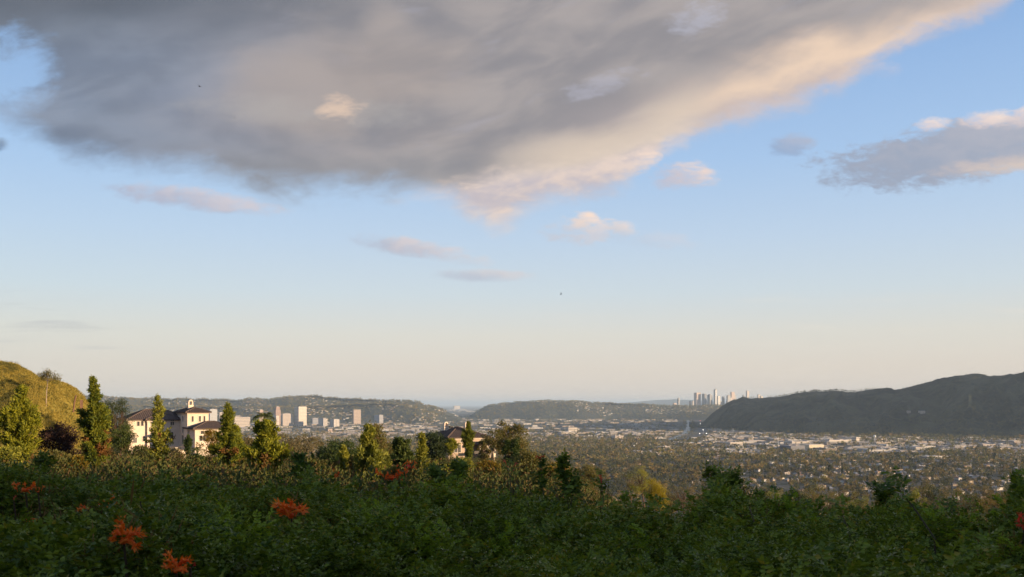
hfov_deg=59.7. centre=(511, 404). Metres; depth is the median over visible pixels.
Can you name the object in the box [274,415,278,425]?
office tower
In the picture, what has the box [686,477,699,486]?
valley tree
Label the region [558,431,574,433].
commercial building
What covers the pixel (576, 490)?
tall shoot
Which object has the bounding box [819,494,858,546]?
tall shoot
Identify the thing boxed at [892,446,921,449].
warehouse
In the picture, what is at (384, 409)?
hills
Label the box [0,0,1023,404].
sky
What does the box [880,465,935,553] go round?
tall shoot
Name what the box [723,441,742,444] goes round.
commercial building
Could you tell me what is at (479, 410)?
hillside woods
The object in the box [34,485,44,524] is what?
flower cluster
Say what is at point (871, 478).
valley tree
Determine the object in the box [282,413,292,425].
office tower
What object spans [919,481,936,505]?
slope tree
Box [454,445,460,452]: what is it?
window
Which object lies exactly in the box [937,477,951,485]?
valley tree
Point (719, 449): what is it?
warehouse
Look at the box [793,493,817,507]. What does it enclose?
slope tree
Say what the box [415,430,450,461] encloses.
dark tree
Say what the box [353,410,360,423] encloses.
office tower
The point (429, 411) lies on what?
hillside houses
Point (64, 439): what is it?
purple bush
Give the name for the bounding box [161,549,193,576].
flower cluster
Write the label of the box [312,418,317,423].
office tower
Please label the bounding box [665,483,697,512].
brown brush
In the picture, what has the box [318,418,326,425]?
office tower
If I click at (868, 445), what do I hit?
warehouse
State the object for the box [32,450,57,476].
bush
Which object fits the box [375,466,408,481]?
flower cluster
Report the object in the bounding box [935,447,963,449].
warehouse
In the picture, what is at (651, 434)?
river bridge
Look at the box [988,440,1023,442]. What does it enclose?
warehouse
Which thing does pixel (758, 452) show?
warehouse
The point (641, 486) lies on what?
bushy tree
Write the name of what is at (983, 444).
warehouse
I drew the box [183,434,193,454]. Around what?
columnar tree
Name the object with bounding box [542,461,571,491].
bushy tree
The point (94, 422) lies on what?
pine tree
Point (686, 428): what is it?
river
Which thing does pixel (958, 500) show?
bushy tree
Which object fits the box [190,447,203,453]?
palm tree
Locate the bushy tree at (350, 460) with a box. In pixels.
[339,454,358,481]
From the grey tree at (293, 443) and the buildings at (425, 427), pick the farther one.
the buildings at (425, 427)
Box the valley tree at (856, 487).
[849,484,861,492]
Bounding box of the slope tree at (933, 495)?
[920,483,951,504]
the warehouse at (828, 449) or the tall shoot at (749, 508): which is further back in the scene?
the warehouse at (828, 449)
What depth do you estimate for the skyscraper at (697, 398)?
15284.81 m
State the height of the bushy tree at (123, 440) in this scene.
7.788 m
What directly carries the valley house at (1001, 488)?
on the valley floor
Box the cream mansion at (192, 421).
[120,400,239,459]
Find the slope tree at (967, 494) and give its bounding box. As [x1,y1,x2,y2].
[951,488,988,518]
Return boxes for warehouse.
[706,448,734,450]
[711,444,743,447]
[730,441,756,442]
[735,451,765,454]
[747,443,779,446]
[753,438,784,440]
[757,441,775,442]
[815,447,836,450]
[837,442,866,444]
[849,445,881,447]
[858,448,895,451]
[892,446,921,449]
[904,440,936,442]
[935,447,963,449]
[940,444,970,445]
[973,443,995,445]
[986,445,1012,446]
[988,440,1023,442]
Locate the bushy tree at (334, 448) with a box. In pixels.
[316,438,359,467]
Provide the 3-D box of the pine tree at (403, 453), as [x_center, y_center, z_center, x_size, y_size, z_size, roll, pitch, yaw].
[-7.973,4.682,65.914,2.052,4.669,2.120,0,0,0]
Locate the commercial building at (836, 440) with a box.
[821,439,848,441]
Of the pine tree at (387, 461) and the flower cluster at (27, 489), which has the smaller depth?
the flower cluster at (27, 489)
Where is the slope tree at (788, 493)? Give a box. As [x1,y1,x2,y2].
[781,489,800,502]
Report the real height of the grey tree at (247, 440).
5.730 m
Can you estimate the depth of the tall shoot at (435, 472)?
13.22 m
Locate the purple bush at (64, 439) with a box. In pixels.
[34,421,81,457]
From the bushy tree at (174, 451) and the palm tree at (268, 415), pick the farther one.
the palm tree at (268, 415)
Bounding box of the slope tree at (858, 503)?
[844,496,869,515]
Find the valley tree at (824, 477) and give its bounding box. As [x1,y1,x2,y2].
[820,474,828,482]
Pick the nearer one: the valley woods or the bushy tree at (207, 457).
the bushy tree at (207, 457)
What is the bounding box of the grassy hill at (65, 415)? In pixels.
[0,367,119,454]
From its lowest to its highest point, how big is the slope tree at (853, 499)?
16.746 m
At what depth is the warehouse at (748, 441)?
3957.91 m
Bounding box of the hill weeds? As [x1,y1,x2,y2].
[0,360,67,446]
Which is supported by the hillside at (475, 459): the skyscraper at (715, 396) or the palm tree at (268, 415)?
the palm tree at (268, 415)
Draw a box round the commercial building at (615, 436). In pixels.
[611,435,623,438]
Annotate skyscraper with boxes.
[694,393,700,405]
[702,394,706,404]
[707,394,711,405]
[714,389,716,403]
[726,395,730,402]
[730,392,734,399]
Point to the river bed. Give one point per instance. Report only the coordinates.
(682, 432)
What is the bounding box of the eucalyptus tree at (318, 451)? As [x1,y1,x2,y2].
[315,445,328,459]
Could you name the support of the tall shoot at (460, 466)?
on the hedge at (738, 548)
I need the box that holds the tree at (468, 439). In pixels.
[461,421,475,459]
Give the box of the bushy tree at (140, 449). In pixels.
[121,444,153,461]
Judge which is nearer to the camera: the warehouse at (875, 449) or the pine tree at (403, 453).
the pine tree at (403, 453)
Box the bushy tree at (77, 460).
[63,454,88,476]
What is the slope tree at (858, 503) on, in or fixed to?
on the hillside at (475, 459)
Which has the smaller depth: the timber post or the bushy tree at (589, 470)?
the bushy tree at (589, 470)
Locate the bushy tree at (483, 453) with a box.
[476,440,491,461]
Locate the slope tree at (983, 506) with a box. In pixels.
[962,499,991,516]
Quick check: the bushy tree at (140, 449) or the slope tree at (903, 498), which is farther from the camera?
the slope tree at (903, 498)
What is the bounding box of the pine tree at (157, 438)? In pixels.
[144,393,175,474]
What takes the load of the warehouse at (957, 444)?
on the valley floor
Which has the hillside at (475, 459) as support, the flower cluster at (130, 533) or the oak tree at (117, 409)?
the oak tree at (117, 409)
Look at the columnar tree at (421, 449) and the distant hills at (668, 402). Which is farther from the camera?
the distant hills at (668, 402)
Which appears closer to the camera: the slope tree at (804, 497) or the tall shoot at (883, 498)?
the tall shoot at (883, 498)
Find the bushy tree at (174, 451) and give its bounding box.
[162,447,185,466]
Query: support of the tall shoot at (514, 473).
on the hedge at (738, 548)
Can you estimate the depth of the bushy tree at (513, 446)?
99.69 m
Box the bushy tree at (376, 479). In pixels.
[369,471,384,491]
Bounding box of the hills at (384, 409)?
[106,404,451,423]
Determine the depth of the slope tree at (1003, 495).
340.31 m
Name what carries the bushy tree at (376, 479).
on the hillside at (475, 459)
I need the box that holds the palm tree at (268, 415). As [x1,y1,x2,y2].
[249,412,276,424]
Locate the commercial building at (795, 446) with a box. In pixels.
[780,444,804,450]
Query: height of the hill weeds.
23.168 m
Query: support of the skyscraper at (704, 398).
on the valley floor
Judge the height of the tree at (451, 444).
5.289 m
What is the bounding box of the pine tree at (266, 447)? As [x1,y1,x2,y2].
[240,418,293,476]
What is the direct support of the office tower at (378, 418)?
on the valley floor
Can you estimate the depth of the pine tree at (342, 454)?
75.56 m
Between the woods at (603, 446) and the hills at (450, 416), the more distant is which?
the hills at (450, 416)
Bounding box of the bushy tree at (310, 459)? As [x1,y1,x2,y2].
[294,455,330,478]
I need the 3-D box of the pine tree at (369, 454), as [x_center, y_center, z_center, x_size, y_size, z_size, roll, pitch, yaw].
[-9.638,3.898,60.036,2.423,5.356,2.715,0,0,12]
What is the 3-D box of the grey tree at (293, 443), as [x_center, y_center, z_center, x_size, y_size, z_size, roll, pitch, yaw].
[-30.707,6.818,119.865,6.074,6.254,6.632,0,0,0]
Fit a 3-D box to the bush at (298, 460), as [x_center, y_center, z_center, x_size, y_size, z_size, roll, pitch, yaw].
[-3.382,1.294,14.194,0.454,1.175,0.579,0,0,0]
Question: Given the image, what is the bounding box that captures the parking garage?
[800,444,823,448]
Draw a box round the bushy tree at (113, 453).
[105,448,116,466]
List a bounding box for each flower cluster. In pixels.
[12,481,35,516]
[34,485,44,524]
[76,504,89,530]
[108,515,146,576]
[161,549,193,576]
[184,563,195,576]
[270,497,309,526]
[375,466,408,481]
[397,460,416,470]
[1015,511,1023,575]
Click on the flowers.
(192, 542)
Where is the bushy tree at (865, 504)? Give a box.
[855,501,884,512]
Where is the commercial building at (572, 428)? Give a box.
[565,426,576,431]
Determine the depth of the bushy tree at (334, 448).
99.24 m
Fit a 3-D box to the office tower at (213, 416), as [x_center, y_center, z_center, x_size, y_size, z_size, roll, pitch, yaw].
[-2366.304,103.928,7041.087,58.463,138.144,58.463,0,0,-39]
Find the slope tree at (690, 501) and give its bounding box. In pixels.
[683,491,698,511]
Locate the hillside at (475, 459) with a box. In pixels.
[169,458,612,501]
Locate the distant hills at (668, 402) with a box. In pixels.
[616,399,725,405]
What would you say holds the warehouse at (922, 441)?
on the valley floor
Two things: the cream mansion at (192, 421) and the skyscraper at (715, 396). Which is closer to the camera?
the cream mansion at (192, 421)
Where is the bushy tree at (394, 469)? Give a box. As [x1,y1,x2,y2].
[379,465,403,488]
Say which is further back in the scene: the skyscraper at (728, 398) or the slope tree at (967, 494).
the skyscraper at (728, 398)
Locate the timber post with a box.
[72,395,76,411]
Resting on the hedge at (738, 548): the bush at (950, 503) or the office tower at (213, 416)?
the bush at (950, 503)
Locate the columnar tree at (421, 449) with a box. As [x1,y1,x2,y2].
[414,431,430,473]
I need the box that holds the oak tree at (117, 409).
[102,396,134,456]
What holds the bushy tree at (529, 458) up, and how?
on the hillside at (475, 459)
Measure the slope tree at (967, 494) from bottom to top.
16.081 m
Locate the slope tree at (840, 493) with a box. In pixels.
[823,486,853,516]
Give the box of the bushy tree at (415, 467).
[404,457,419,480]
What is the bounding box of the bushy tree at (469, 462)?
[449,457,475,474]
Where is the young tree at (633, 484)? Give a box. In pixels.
[623,473,640,507]
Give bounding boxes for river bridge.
[605,434,687,435]
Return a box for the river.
[664,420,689,440]
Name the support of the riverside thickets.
on the valley floor
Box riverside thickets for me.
[667,420,696,437]
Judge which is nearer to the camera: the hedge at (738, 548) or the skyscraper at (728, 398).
the hedge at (738, 548)
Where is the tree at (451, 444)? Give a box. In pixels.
[444,438,460,459]
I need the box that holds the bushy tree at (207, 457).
[200,454,219,472]
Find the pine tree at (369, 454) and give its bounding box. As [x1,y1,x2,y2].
[352,423,387,483]
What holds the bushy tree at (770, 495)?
on the hillside at (475, 459)
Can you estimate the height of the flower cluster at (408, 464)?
0.669 m
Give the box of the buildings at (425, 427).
[240,409,1023,450]
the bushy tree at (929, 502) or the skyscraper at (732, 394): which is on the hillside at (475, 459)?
the bushy tree at (929, 502)
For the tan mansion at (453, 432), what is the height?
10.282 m
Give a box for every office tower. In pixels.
[209,409,216,420]
[234,417,249,426]
[274,406,280,424]
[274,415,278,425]
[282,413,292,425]
[294,406,306,425]
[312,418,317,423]
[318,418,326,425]
[330,419,339,427]
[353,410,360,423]
[374,415,382,422]
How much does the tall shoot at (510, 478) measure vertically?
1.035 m
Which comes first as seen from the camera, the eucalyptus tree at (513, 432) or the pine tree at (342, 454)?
the pine tree at (342, 454)
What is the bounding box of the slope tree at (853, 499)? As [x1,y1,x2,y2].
[841,489,864,517]
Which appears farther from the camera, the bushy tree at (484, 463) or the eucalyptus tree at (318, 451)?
the eucalyptus tree at (318, 451)
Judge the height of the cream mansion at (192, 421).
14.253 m
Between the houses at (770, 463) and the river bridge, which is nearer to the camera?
the houses at (770, 463)
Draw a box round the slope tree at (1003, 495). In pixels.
[990,488,1009,508]
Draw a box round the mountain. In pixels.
[689,372,1023,437]
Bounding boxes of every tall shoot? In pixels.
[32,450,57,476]
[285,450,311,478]
[420,462,448,487]
[445,456,472,491]
[499,463,514,501]
[509,461,528,518]
[530,453,554,497]
[552,448,577,515]
[564,467,587,511]
[588,468,613,519]
[697,460,723,491]
[710,462,733,497]
[725,464,746,495]
[736,499,755,534]
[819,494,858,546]
[865,475,903,512]
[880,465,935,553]
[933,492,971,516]
[1000,468,1023,508]
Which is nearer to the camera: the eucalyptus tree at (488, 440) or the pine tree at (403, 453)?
the pine tree at (403, 453)
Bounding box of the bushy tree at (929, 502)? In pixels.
[905,496,938,509]
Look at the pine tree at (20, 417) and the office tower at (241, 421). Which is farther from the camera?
the office tower at (241, 421)
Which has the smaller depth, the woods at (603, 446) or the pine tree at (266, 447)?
the pine tree at (266, 447)
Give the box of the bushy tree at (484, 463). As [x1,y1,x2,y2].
[473,459,501,480]
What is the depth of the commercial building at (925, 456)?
2750.82 m
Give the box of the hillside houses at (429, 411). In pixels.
[101,395,718,423]
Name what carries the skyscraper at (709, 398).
on the valley floor
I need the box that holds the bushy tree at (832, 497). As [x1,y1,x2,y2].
[808,491,848,514]
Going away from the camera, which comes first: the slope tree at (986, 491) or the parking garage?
the slope tree at (986, 491)
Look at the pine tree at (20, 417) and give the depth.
77.09 m
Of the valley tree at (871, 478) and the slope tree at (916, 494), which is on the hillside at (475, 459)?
the slope tree at (916, 494)
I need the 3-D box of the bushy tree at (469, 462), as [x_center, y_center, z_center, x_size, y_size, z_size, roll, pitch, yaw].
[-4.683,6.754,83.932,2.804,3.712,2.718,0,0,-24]
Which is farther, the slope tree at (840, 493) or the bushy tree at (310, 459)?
the slope tree at (840, 493)
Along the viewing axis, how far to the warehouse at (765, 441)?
3946.11 m
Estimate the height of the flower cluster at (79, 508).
0.392 m
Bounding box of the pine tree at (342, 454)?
[333,443,349,471]
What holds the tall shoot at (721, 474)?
on the hedge at (738, 548)
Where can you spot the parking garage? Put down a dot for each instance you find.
(807, 446)
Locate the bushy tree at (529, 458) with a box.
[509,448,549,476]
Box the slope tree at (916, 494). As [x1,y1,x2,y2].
[901,488,927,507]
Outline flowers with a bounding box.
[2,465,1022,576]
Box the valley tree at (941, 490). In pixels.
[938,488,950,496]
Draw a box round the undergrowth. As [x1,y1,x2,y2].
[0,448,991,523]
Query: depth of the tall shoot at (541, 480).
11.19 m
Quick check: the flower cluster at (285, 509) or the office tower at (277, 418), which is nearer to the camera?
the flower cluster at (285, 509)
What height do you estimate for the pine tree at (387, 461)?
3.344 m
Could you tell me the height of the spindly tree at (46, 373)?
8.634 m
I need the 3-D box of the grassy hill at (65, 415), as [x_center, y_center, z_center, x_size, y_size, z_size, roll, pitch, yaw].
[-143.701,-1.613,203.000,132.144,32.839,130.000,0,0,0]
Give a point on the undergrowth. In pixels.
(414, 476)
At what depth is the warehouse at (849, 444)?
3818.93 m
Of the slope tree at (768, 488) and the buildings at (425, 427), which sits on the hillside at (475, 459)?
the slope tree at (768, 488)
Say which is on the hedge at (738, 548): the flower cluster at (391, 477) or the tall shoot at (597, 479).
the tall shoot at (597, 479)
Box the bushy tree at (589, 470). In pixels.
[572,463,606,487]
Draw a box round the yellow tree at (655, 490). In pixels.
[639,477,670,510]
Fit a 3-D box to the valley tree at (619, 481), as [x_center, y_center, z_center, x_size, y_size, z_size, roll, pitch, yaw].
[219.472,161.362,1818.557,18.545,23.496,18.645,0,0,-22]
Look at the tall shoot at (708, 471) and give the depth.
12.28 m
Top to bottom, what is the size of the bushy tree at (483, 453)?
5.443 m
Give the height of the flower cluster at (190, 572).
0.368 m
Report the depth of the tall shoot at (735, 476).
12.25 m
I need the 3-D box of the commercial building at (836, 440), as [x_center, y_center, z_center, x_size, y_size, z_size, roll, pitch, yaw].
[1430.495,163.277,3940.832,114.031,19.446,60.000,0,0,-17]
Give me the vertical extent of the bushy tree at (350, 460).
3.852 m
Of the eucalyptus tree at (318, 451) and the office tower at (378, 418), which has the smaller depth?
the eucalyptus tree at (318, 451)
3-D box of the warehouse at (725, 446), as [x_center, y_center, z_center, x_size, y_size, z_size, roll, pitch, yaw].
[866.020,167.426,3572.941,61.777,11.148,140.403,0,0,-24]
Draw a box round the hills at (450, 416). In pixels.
[86,396,462,421]
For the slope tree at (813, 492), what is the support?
on the hillside at (475, 459)
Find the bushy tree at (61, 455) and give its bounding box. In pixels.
[32,448,71,472]
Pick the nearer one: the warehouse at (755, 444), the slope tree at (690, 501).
the slope tree at (690, 501)
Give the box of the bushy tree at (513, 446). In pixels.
[501,437,520,467]
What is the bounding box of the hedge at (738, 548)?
[0,459,1023,576]
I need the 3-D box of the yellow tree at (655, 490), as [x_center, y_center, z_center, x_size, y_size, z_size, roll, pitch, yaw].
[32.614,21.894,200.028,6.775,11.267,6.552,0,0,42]
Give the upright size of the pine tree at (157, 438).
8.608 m
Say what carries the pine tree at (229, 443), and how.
on the hillside at (475, 459)
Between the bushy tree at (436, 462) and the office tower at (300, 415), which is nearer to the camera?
the bushy tree at (436, 462)
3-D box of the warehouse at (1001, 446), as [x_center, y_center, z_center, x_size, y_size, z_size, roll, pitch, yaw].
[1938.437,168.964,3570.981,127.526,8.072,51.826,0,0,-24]
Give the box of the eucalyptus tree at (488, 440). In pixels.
[481,428,503,461]
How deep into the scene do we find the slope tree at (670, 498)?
328.63 m
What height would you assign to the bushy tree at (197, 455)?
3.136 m
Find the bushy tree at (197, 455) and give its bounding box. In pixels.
[180,453,206,467]
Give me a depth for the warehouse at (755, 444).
3635.07 m
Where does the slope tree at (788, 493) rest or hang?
on the hillside at (475, 459)
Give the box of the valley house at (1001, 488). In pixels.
[991,486,1003,489]
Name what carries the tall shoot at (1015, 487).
on the hedge at (738, 548)
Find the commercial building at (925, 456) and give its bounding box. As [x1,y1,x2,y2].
[917,455,942,459]
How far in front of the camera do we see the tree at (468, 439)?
149.66 m
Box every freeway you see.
[692,420,706,436]
[802,446,1023,454]
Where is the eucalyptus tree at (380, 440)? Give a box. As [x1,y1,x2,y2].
[365,420,388,456]
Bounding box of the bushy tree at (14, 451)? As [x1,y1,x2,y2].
[0,445,27,468]
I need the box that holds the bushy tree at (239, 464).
[237,453,253,471]
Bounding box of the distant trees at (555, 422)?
[245,415,744,430]
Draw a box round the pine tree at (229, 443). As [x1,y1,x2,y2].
[207,401,244,473]
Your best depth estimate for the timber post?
169.88 m
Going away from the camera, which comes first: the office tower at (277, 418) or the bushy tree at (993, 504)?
the bushy tree at (993, 504)
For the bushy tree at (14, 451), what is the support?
on the hillside at (475, 459)
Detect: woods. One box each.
[83,373,1023,437]
[119,428,1023,462]
[547,455,1023,515]
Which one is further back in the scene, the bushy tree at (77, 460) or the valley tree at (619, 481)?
the valley tree at (619, 481)
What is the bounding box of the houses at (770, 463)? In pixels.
[118,436,1023,465]
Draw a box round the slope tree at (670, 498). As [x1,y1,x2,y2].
[655,490,677,514]
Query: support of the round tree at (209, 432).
on the hillside at (475, 459)
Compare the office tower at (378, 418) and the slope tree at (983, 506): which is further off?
the office tower at (378, 418)
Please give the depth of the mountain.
5363.00 m
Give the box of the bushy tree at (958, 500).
[934,489,975,514]
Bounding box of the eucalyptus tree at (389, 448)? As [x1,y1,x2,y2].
[384,440,392,454]
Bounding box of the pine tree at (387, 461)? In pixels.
[379,454,393,471]
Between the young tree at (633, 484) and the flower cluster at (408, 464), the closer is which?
the flower cluster at (408, 464)
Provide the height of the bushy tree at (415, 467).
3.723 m
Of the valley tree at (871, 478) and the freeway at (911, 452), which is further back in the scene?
the freeway at (911, 452)
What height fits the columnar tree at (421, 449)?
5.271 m
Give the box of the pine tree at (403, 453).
[390,436,417,470]
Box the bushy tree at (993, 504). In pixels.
[975,493,1007,513]
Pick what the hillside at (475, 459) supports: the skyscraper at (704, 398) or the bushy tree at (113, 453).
the bushy tree at (113, 453)
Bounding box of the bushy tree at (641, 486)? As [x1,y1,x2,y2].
[628,466,650,506]
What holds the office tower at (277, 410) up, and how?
on the valley floor
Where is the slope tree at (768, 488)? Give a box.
[750,481,772,498]
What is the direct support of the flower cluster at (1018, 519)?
on the hedge at (738, 548)
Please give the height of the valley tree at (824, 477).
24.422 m
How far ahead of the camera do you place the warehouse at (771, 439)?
4219.75 m
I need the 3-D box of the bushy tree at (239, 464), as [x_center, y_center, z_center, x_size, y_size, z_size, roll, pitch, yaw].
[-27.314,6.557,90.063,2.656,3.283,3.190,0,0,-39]
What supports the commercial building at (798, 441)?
on the valley floor
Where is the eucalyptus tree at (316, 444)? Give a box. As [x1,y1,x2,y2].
[284,434,323,455]
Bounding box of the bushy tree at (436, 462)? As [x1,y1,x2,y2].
[418,460,450,477]
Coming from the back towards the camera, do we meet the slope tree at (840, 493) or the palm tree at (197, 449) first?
the slope tree at (840, 493)
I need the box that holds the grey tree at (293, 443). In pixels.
[277,432,307,465]
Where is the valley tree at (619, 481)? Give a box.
[615,478,624,485]
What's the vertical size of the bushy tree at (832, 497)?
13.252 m
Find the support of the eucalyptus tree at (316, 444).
on the hillside at (475, 459)
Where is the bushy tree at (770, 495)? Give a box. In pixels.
[765,488,784,502]
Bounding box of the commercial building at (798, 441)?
[784,440,808,443]
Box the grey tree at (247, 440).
[242,435,252,446]
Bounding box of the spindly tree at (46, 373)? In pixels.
[35,368,61,406]
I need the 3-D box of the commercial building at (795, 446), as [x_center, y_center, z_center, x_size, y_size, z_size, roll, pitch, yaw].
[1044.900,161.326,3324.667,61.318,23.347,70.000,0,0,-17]
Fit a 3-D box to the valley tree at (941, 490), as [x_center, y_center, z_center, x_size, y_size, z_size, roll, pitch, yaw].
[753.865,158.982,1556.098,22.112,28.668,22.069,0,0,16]
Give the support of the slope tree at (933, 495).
on the hillside at (475, 459)
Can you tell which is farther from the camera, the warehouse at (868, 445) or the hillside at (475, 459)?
the warehouse at (868, 445)
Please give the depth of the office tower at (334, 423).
6616.76 m
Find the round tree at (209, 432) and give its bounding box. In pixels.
[196,428,221,454]
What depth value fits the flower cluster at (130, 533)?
3.10 m
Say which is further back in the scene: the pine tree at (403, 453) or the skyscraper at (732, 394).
the skyscraper at (732, 394)
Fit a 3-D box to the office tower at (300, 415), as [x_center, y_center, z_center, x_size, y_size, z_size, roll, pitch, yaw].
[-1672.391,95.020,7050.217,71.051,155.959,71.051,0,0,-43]
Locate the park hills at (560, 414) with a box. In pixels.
[468,401,718,419]
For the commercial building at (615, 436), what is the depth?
4302.28 m
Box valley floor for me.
[113,405,1023,519]
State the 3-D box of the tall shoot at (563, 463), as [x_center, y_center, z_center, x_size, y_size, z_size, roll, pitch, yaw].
[0.723,1.240,12.216,0.391,1.306,0.488,0,0,13]
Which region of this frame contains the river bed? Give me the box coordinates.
[668,420,693,439]
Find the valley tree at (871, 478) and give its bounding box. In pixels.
[868,475,876,482]
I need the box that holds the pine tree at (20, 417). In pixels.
[0,384,43,466]
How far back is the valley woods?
2141.56 m
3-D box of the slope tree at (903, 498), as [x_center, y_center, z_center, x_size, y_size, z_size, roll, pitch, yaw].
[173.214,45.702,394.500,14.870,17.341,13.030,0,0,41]
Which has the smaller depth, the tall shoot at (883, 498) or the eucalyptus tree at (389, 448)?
the tall shoot at (883, 498)
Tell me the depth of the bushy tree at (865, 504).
289.99 m
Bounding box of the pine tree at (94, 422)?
[73,375,113,468]
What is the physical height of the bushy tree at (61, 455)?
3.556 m
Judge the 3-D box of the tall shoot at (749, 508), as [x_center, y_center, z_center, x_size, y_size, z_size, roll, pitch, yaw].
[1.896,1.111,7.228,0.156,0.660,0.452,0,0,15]
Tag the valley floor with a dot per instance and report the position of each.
(785, 485)
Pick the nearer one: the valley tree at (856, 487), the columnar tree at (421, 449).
the columnar tree at (421, 449)
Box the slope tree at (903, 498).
[891,489,919,509]
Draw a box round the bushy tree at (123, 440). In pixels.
[109,422,137,451]
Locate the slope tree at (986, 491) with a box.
[971,484,998,515]
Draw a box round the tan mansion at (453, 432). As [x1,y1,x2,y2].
[425,421,495,458]
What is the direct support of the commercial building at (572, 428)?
on the valley floor
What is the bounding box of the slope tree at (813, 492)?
[801,478,826,513]
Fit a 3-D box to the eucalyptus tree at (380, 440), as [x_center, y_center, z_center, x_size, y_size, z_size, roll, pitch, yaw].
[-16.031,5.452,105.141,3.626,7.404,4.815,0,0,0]
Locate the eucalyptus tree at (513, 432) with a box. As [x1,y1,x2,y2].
[489,419,530,455]
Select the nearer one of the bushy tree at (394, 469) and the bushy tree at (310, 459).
the bushy tree at (394, 469)

